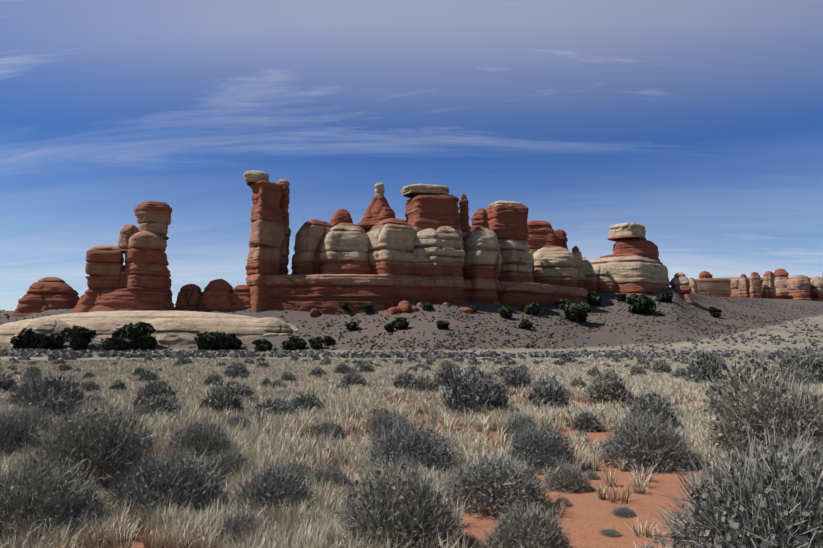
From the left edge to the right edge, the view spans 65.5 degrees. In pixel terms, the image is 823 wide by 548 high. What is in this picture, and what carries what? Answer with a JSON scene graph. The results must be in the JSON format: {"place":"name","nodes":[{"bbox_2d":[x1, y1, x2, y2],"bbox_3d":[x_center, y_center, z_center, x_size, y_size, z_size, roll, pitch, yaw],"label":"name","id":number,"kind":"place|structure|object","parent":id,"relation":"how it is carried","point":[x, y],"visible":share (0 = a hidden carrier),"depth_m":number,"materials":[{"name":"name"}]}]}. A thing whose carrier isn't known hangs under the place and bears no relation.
{"place":"outdoors","nodes":[
{"label":"outdoors","id":0,"kind":"place"},
{"bbox_2d":[0,357,822,547],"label":"grass","id":1,"kind":"structure","parent":0,"point":[262,441],"depth_m":11.66,"materials":[{"name":"plant"}]},
{"bbox_2d":[0,288,822,547],"bbox_3d":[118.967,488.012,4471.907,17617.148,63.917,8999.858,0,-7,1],"label":"ground","id":2,"kind":"structure","parent":0,"point":[588,517],"depth_m":235.38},
{"bbox_2d":[0,371,17,391],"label":"sagebrush","id":3,"kind":"object","parent":2,"relation":"on","point":[7,382],"visible":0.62,"depth_m":22.49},
{"bbox_2d":[0,404,44,458],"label":"sagebrush","id":4,"kind":"object","parent":2,"relation":"on","point":[11,429],"visible":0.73,"depth_m":9.88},
{"bbox_2d":[10,328,41,348],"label":"juniper tree","id":5,"kind":"object","parent":2,"relation":"on","point":[26,338],"visible":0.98,"depth_m":228.06,"materials":[{"name":"green plant"}]},
{"bbox_2d":[4,375,58,404],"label":"sagebrush","id":6,"kind":"object","parent":2,"relation":"on","point":[14,398],"visible":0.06,"depth_m":17.47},
{"bbox_2d":[6,403,57,436],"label":"sagebrush","id":7,"kind":"object","parent":2,"relation":"on","point":[31,413],"visible":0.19,"depth_m":11.54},
{"bbox_2d":[21,369,43,379],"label":"sagebrush","id":8,"kind":"object","parent":2,"relation":"on","point":[29,374],"visible":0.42,"depth_m":31.38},
{"bbox_2d":[25,365,41,374],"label":"sagebrush","id":9,"kind":"object","parent":2,"relation":"on","point":[34,369],"visible":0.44,"depth_m":38.05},
{"bbox_2d":[36,333,64,348],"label":"juniper tree","id":10,"kind":"object","parent":2,"relation":"on","point":[51,340],"visible":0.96,"depth_m":227.77,"materials":[{"name":"green plant"}]},
{"bbox_2d":[11,370,90,408],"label":"sagebrush","id":11,"kind":"object","parent":2,"relation":"on","point":[37,392],"visible":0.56,"depth_m":15.89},
{"bbox_2d":[0,449,114,547],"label":"sagebrush","id":12,"kind":"object","parent":2,"relation":"on","point":[20,499],"visible":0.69,"depth_m":5.63,"materials":[{"name":"plant"}]},
{"bbox_2d":[33,391,82,419],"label":"sagebrush","id":13,"kind":"object","parent":2,"relation":"on","point":[54,404],"visible":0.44,"depth_m":14.11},
{"bbox_2d":[58,363,72,371],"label":"sagebrush","id":14,"kind":"object","parent":2,"relation":"on","point":[62,367],"visible":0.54,"depth_m":44.07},
{"bbox_2d":[59,325,95,348],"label":"juniper tree","id":15,"kind":"object","parent":2,"relation":"on","point":[77,337],"visible":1,"depth_m":224.94,"materials":[{"name":"green plant"}]},
{"bbox_2d":[8,395,162,492],"bbox_3d":[-4.017,2.070,8.077,1.814,1.230,1.702,-3,-7,22],"label":"sagebrush","id":16,"kind":"object","parent":2,"relation":"on","point":[113,447],"visible":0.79,"depth_m":7.82,"materials":[{"name":"plant"}]},
{"bbox_2d":[80,380,101,392],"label":"sagebrush","id":17,"kind":"object","parent":2,"relation":"on","point":[92,385],"visible":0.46,"depth_m":22.66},
{"bbox_2d":[84,394,104,402],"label":"sagebrush","id":18,"kind":"object","parent":2,"relation":"on","point":[95,396],"visible":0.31,"depth_m":18.36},
{"bbox_2d":[100,336,119,350],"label":"juniper tree","id":19,"kind":"object","parent":2,"relation":"on","point":[108,344],"visible":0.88,"depth_m":220.95,"materials":[{"name":"green plant"}]},
{"bbox_2d":[110,379,127,390],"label":"sagebrush","id":20,"kind":"object","parent":2,"relation":"on","point":[119,385],"visible":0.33,"depth_m":23.25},
{"bbox_2d":[112,322,155,348],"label":"juniper tree","id":21,"kind":"object","parent":2,"relation":"on","point":[128,334],"visible":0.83,"depth_m":224.84,"materials":[{"name":"green plant"}]},
{"bbox_2d":[129,366,148,375],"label":"sagebrush","id":22,"kind":"object","parent":2,"relation":"on","point":[138,371],"visible":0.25,"depth_m":35.85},
{"bbox_2d":[135,332,157,349],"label":"juniper tree","id":23,"kind":"object","parent":2,"relation":"on","point":[148,342],"visible":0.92,"depth_m":224.64,"materials":[{"name":"green plant"}]},
{"bbox_2d":[135,369,159,381],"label":"sagebrush","id":24,"kind":"object","parent":2,"relation":"on","point":[149,375],"visible":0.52,"depth_m":28.19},
{"bbox_2d":[0,311,297,345],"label":"rock ledge","id":25,"kind":"object","parent":2,"relation":"on","point":[178,327],"visible":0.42,"depth_m":243.28,"materials":[{"name":"stone"}]},
{"bbox_2d":[130,376,180,408],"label":"sagebrush","id":26,"kind":"object","parent":2,"relation":"on","point":[153,389],"visible":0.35,"depth_m":16.40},
{"bbox_2d":[134,392,184,417],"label":"sagebrush","id":27,"kind":"object","parent":2,"relation":"on","point":[157,403],"visible":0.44,"depth_m":14.66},
{"bbox_2d":[99,444,231,525],"bbox_3d":[-2.457,2.101,6.530,1.404,0.764,1.345,-2,-7,18],"label":"sagebrush","id":28,"kind":"object","parent":2,"relation":"on","point":[166,472],"visible":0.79,"depth_m":6.35,"materials":[{"name":"plant"}]},
{"bbox_2d":[158,414,233,460],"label":"sagebrush","id":29,"kind":"object","parent":2,"relation":"on","point":[195,438],"visible":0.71,"depth_m":9.24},
{"bbox_2d":[196,335,207,350],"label":"juniper tree","id":30,"kind":"object","parent":2,"relation":"on","point":[202,342],"visible":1,"depth_m":222.15,"materials":[{"name":"green plant"}]},
{"bbox_2d":[194,331,224,349],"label":"juniper tree","id":31,"kind":"object","parent":2,"relation":"on","point":[213,338],"visible":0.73,"depth_m":225.64,"materials":[{"name":"green plant"}]},
{"bbox_2d":[202,373,225,385],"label":"sagebrush","id":32,"kind":"object","parent":2,"relation":"on","point":[209,379],"visible":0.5,"depth_m":27.16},
{"bbox_2d":[197,375,246,414],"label":"sagebrush","id":33,"kind":"object","parent":2,"relation":"on","point":[225,397],"visible":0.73,"depth_m":15.14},
{"bbox_2d":[215,333,235,348],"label":"juniper tree","id":34,"kind":"object","parent":2,"relation":"on","point":[223,344],"visible":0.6,"depth_m":226.97,"materials":[{"name":"green plant"}]},
{"bbox_2d":[200,447,258,484],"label":"sagebrush","id":35,"kind":"object","parent":2,"relation":"on","point":[232,458],"visible":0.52,"depth_m":8.24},
{"bbox_2d":[228,337,242,348],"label":"juniper tree","id":36,"kind":"object","parent":2,"relation":"on","point":[235,343],"visible":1,"depth_m":227.35,"materials":[{"name":"green plant"}]},
{"bbox_2d":[222,360,250,378],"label":"sagebrush","id":37,"kind":"object","parent":2,"relation":"on","point":[234,370],"visible":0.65,"depth_m":33.68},
{"bbox_2d":[222,412,256,430],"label":"sagebrush","id":38,"kind":"object","parent":2,"relation":"on","point":[237,420],"visible":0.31,"depth_m":12.03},
{"bbox_2d":[228,383,254,398],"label":"sagebrush","id":39,"kind":"object","parent":2,"relation":"on","point":[246,392],"visible":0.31,"depth_m":19.25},
{"bbox_2d":[212,510,277,547],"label":"sagebrush","id":40,"kind":"object","parent":2,"relation":"on","point":[245,521],"visible":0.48,"depth_m":5.50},
{"bbox_2d":[252,338,272,350],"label":"juniper tree","id":41,"kind":"object","parent":2,"relation":"on","point":[264,344],"visible":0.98,"depth_m":220.67,"materials":[{"name":"green plant"}]},
{"bbox_2d":[248,395,302,420],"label":"sagebrush","id":42,"kind":"object","parent":2,"relation":"on","point":[278,404],"visible":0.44,"depth_m":14.30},
{"bbox_2d":[231,459,321,518],"bbox_3d":[-1.381,2.154,6.456,0.981,0.605,0.963,-6,-9,43],"label":"sagebrush","id":43,"kind":"object","parent":2,"relation":"on","point":[277,483],"visible":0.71,"depth_m":6.34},
{"bbox_2d":[280,371,297,381],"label":"sagebrush","id":44,"kind":"object","parent":2,"relation":"on","point":[286,377],"visible":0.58,"depth_m":29.63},
{"bbox_2d":[281,335,306,349],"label":"juniper tree","id":45,"kind":"object","parent":2,"relation":"on","point":[293,342],"visible":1,"depth_m":221.71,"materials":[{"name":"green plant"}]},
{"bbox_2d":[279,458,317,482],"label":"sagebrush","id":46,"kind":"object","parent":2,"relation":"on","point":[301,467],"visible":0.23,"depth_m":7.93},
{"bbox_2d":[289,390,326,411],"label":"sagebrush","id":47,"kind":"object","parent":2,"relation":"on","point":[303,401],"visible":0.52,"depth_m":15.31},
{"bbox_2d":[308,337,324,348],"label":"juniper tree","id":48,"kind":"object","parent":2,"relation":"on","point":[315,342],"visible":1,"depth_m":219.02,"materials":[{"name":"green plant"}]},
{"bbox_2d":[309,366,328,375],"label":"sagebrush","id":49,"kind":"object","parent":2,"relation":"on","point":[317,370],"visible":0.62,"depth_m":36.04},
{"bbox_2d":[308,418,346,444],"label":"sagebrush","id":50,"kind":"object","parent":2,"relation":"on","point":[338,433],"visible":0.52,"depth_m":11.09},
{"bbox_2d":[303,461,352,491],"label":"sagebrush","id":51,"kind":"object","parent":2,"relation":"on","point":[337,475],"visible":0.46,"depth_m":7.25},
{"bbox_2d":[323,335,335,344],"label":"juniper tree","id":52,"kind":"object","parent":2,"relation":"on","point":[329,340],"visible":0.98,"depth_m":225.68,"materials":[{"name":"green plant"}]},
{"bbox_2d":[333,362,351,374],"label":"sagebrush","id":53,"kind":"object","parent":2,"relation":"on","point":[342,368],"visible":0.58,"depth_m":36.91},
{"bbox_2d":[340,301,352,311],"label":"juniper tree","id":54,"kind":"object","parent":2,"relation":"on","point":[343,305],"visible":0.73,"depth_m":265.00,"materials":[{"name":"green plant"}]},
{"bbox_2d":[346,321,359,330],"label":"juniper tree","id":55,"kind":"object","parent":2,"relation":"on","point":[352,325],"visible":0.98,"depth_m":245.53,"materials":[{"name":"green plant"}]},
{"bbox_2d":[338,371,369,386],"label":"sagebrush","id":56,"kind":"object","parent":2,"relation":"on","point":[353,378],"visible":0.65,"depth_m":25.78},
{"bbox_2d":[356,361,374,372],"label":"sagebrush","id":57,"kind":"object","parent":2,"relation":"on","point":[366,367],"visible":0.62,"depth_m":39.34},
{"bbox_2d":[361,303,373,312],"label":"juniper tree","id":58,"kind":"object","parent":2,"relation":"on","point":[366,306],"visible":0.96,"depth_m":264.72,"materials":[{"name":"green plant"}]},
{"bbox_2d":[367,406,389,424],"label":"sagebrush","id":59,"kind":"object","parent":2,"relation":"on","point":[380,410],"visible":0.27,"depth_m":14.42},
{"bbox_2d":[359,408,417,438],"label":"sagebrush","id":60,"kind":"object","parent":2,"relation":"on","point":[382,420],"visible":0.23,"depth_m":10.88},
{"bbox_2d":[384,323,394,331],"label":"juniper tree","id":61,"kind":"object","parent":2,"relation":"on","point":[389,327],"visible":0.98,"depth_m":236.69,"materials":[{"name":"green plant"}]},
{"bbox_2d":[392,317,408,328],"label":"juniper tree","id":62,"kind":"object","parent":2,"relation":"on","point":[400,323],"visible":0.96,"depth_m":239.89,"materials":[{"name":"green plant"}]},
{"bbox_2d":[390,370,414,388],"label":"sagebrush","id":63,"kind":"object","parent":2,"relation":"on","point":[403,382],"visible":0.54,"depth_m":24.26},
{"bbox_2d":[332,451,475,547],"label":"sagebrush","id":64,"kind":"object","parent":2,"relation":"on","point":[425,514],"visible":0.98,"depth_m":5.29,"materials":[{"name":"plant"}]},
{"bbox_2d":[0,316,822,357],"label":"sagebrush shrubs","id":65,"kind":"object","parent":2,"relation":"on","point":[85,353],"visible":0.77,"depth_m":150.28,"materials":[{"name":"plant"}]},
{"bbox_2d":[0,287,822,350],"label":"stones","id":66,"kind":"object","parent":2,"relation":"on","point":[438,347],"visible":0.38,"depth_m":260.12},
{"bbox_2d":[358,414,466,478],"bbox_3d":[0.005,2.283,8.541,1.483,0.829,1.612,4,-8,-32],"label":"sagebrush","id":67,"kind":"object","parent":2,"relation":"on","point":[418,441],"visible":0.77,"depth_m":8.34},
{"bbox_2d":[243,170,588,313],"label":"rock formation","id":68,"kind":"object","parent":2,"relation":"on","point":[435,247],"visible":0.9,"depth_m":281.20,"materials":[{"name":"stone"}]},
{"bbox_2d":[406,372,439,392],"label":"sagebrush","id":69,"kind":"object","parent":2,"relation":"on","point":[416,384],"visible":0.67,"depth_m":22.67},
{"bbox_2d":[436,320,449,328],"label":"juniper tree","id":70,"kind":"object","parent":2,"relation":"on","point":[442,324],"visible":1,"depth_m":233.43,"materials":[{"name":"green plant"}]},
{"bbox_2d":[433,361,466,387],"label":"sagebrush","id":71,"kind":"object","parent":2,"relation":"on","point":[443,374],"visible":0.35,"depth_m":25.39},
{"bbox_2d":[454,535,482,547],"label":"sagebrush","id":72,"kind":"object","parent":2,"relation":"on","point":[472,539],"visible":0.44,"depth_m":5.45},
{"bbox_2d":[436,362,514,417],"bbox_3d":[1.589,2.862,15.711,1.958,1.368,2.079,-1,-7,8],"label":"sagebrush","id":73,"kind":"object","parent":2,"relation":"on","point":[490,393],"visible":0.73,"depth_m":15.38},
{"bbox_2d":[433,450,559,519],"bbox_3d":[0.908,2.182,6.814,1.407,0.598,1.309,-4,-8,34],"label":"sagebrush","id":74,"kind":"object","parent":2,"relation":"on","point":[500,476],"visible":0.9,"depth_m":6.60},
{"bbox_2d":[494,365,512,376],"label":"sagebrush","id":75,"kind":"object","parent":2,"relation":"on","point":[500,371],"visible":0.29,"depth_m":32.79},
{"bbox_2d":[498,306,512,317],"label":"juniper tree","id":76,"kind":"object","parent":2,"relation":"on","point":[504,311],"visible":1,"depth_m":268.01,"materials":[{"name":"green plant"}]},
{"bbox_2d":[501,365,531,390],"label":"sagebrush","id":77,"kind":"object","parent":2,"relation":"on","point":[518,378],"visible":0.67,"depth_m":24.19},
{"bbox_2d":[494,411,541,442],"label":"sagebrush","id":78,"kind":"object","parent":2,"relation":"on","point":[512,425],"visible":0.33,"depth_m":11.42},
{"bbox_2d":[518,319,532,328],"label":"juniper tree","id":79,"kind":"object","parent":2,"relation":"on","point":[525,324],"visible":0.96,"depth_m":250.24,"materials":[{"name":"green plant"}]},
{"bbox_2d":[475,496,576,547],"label":"sagebrush","id":80,"kind":"object","parent":2,"relation":"on","point":[544,532],"visible":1,"depth_m":5.12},
{"bbox_2d":[523,302,541,314],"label":"juniper tree","id":81,"kind":"object","parent":2,"relation":"on","point":[532,308],"visible":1,"depth_m":281.58,"materials":[{"name":"green plant"}]},
{"bbox_2d":[502,421,581,474],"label":"sagebrush","id":82,"kind":"object","parent":2,"relation":"on","point":[544,445],"visible":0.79,"depth_m":8.86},
{"bbox_2d":[524,369,571,408],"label":"sagebrush","id":83,"kind":"object","parent":2,"relation":"on","point":[544,392],"visible":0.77,"depth_m":16.95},
{"bbox_2d":[555,299,569,308],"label":"juniper tree","id":84,"kind":"object","parent":2,"relation":"on","point":[559,303],"visible":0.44,"depth_m":307.04,"materials":[{"name":"green plant"}]},
{"bbox_2d":[554,496,573,507],"bbox_3d":[1.616,2.431,6.844,0.228,0.118,0.246,2,-7,-15],"label":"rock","id":85,"kind":"object","parent":2,"relation":"on","point":[568,502],"visible":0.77,"depth_m":6.81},
{"bbox_2d":[542,463,593,493],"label":"sagebrush","id":86,"kind":"object","parent":2,"relation":"on","point":[561,474],"visible":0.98,"depth_m":7.55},
{"bbox_2d":[561,301,590,321],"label":"juniper tree","id":87,"kind":"object","parent":2,"relation":"on","point":[576,311],"visible":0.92,"depth_m":284.79,"materials":[{"name":"green plant"}]},
{"bbox_2d":[568,374,587,388],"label":"sagebrush","id":88,"kind":"object","parent":2,"relation":"on","point":[578,382],"visible":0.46,"depth_m":25.20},
{"bbox_2d":[570,410,602,431],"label":"sagebrush","id":89,"kind":"object","parent":2,"relation":"on","point":[588,417],"visible":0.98,"depth_m":13.40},
{"bbox_2d":[585,471,600,479],"bbox_3d":[2.328,2.603,8.264,0.256,0.124,0.232,0,-7,-3],"label":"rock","id":90,"kind":"object","parent":2,"relation":"on","point":[592,476],"visible":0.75,"depth_m":8.23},
{"bbox_2d":[585,367,601,378],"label":"sagebrush","id":91,"kind":"object","parent":2,"relation":"on","point":[594,372],"visible":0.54,"depth_m":34.23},
{"bbox_2d":[586,293,601,304],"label":"juniper tree","id":92,"kind":"object","parent":2,"relation":"on","point":[592,298],"visible":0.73,"depth_m":332.94,"materials":[{"name":"green plant"}]},
{"bbox_2d":[593,367,623,382],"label":"sagebrush","id":93,"kind":"object","parent":2,"relation":"on","point":[612,373],"visible":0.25,"depth_m":27.82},
{"bbox_2d":[583,369,635,406],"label":"sagebrush","id":94,"kind":"object","parent":2,"relation":"on","point":[598,392],"visible":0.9,"depth_m":18.88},
{"bbox_2d":[599,527,622,536],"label":"sagebrush","id":95,"kind":"object","parent":2,"relation":"on","point":[610,531],"visible":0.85,"depth_m":5.84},
{"bbox_2d":[616,293,626,300],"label":"bush","id":96,"kind":"object","parent":2,"relation":"on","point":[620,296],"visible":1,"depth_m":345.52,"materials":[{"name":"green plant"}]},
{"bbox_2d":[610,506,635,517],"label":"sagebrush","id":97,"kind":"object","parent":2,"relation":"on","point":[626,511],"visible":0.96,"depth_m":6.46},
{"bbox_2d":[619,396,632,408],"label":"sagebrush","id":98,"kind":"object","parent":2,"relation":"on","point":[627,402],"visible":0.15,"depth_m":15.99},
{"bbox_2d":[629,365,646,375],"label":"sagebrush","id":99,"kind":"object","parent":2,"relation":"on","point":[636,370],"visible":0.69,"depth_m":35.83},
{"bbox_2d":[582,223,693,305],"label":"rock formation","id":100,"kind":"object","parent":2,"relation":"on","point":[632,264],"visible":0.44,"depth_m":375.06,"materials":[{"name":"stone"}]},
{"bbox_2d":[625,293,656,313],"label":"juniper tree","id":101,"kind":"object","parent":2,"relation":"on","point":[642,304],"visible":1,"depth_m":313.11,"materials":[{"name":"green plant"}]},
{"bbox_2d":[591,408,704,472],"bbox_3d":[3.365,2.320,9.168,1.559,0.885,1.258,-2,-7,18],"label":"sagebrush","id":102,"kind":"object","parent":2,"relation":"on","point":[655,445],"visible":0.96,"depth_m":8.95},
{"bbox_2d":[623,387,682,429],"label":"sagebrush","id":103,"kind":"object","parent":2,"relation":"on","point":[663,407],"visible":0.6,"depth_m":13.15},
{"bbox_2d":[650,359,673,373],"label":"sagebrush","id":104,"kind":"object","parent":2,"relation":"on","point":[659,365],"visible":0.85,"depth_m":39.41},
{"bbox_2d":[655,290,673,301],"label":"juniper tree","id":105,"kind":"object","parent":2,"relation":"on","point":[666,295],"visible":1,"depth_m":349.12,"materials":[{"name":"green plant"}]},
{"bbox_2d":[671,367,687,378],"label":"sagebrush","id":106,"kind":"object","parent":2,"relation":"on","point":[678,374],"visible":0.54,"depth_m":31.49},
{"bbox_2d":[680,347,729,384],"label":"sagebrush","id":107,"kind":"object","parent":2,"relation":"on","point":[704,365],"visible":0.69,"depth_m":28.29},
{"bbox_2d":[708,306,721,316],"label":"juniper tree","id":108,"kind":"object","parent":2,"relation":"on","point":[714,312],"visible":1,"depth_m":355.55,"materials":[{"name":"green plant"}]},
{"bbox_2d":[697,464,738,487],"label":"sagebrush","id":109,"kind":"object","parent":2,"relation":"on","point":[709,471],"visible":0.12,"depth_m":7.62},
{"bbox_2d":[642,416,822,547],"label":"sagebrush","id":110,"kind":"object","parent":2,"relation":"on","point":[751,509],"visible":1,"depth_m":4.75,"materials":[{"name":"plant"}]},
{"bbox_2d":[697,346,796,415],"bbox_3d":[7.973,2.579,15.184,2.351,1.745,2.307,-2,-7,14],"label":"sagebrush","id":111,"kind":"object","parent":2,"relation":"on","point":[737,373],"visible":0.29,"depth_m":15.11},
{"bbox_2d":[688,268,822,300],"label":"rock wall","id":112,"kind":"structure","parent":2,"relation":"on","point":[778,284],"depth_m":634.72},
{"bbox_2d":[697,367,822,459],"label":"sagebrush","id":113,"kind":"object","parent":2,"relation":"on","point":[758,416],"visible":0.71,"depth_m":9.77,"materials":[{"name":"plant"}]},
{"bbox_2d":[751,434,822,495],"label":"sagebrush","id":114,"kind":"object","parent":2,"relation":"on","point":[812,444],"visible":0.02,"depth_m":7.45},
{"bbox_2d":[775,345,822,383],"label":"sagebrush","id":115,"kind":"object","parent":2,"relation":"on","point":[809,364],"visible":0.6,"depth_m":28.70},
{"bbox_2d":[786,366,820,385],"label":"sagebrush","id":116,"kind":"object","parent":2,"relation":"on","point":[801,372],"visible":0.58,"depth_m":26.93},
{"bbox_2d":[0,0,822,310],"label":"sky","id":117,"kind":"structure","parent":0,"point":[698,124],"materials":[{"name":"blue"}]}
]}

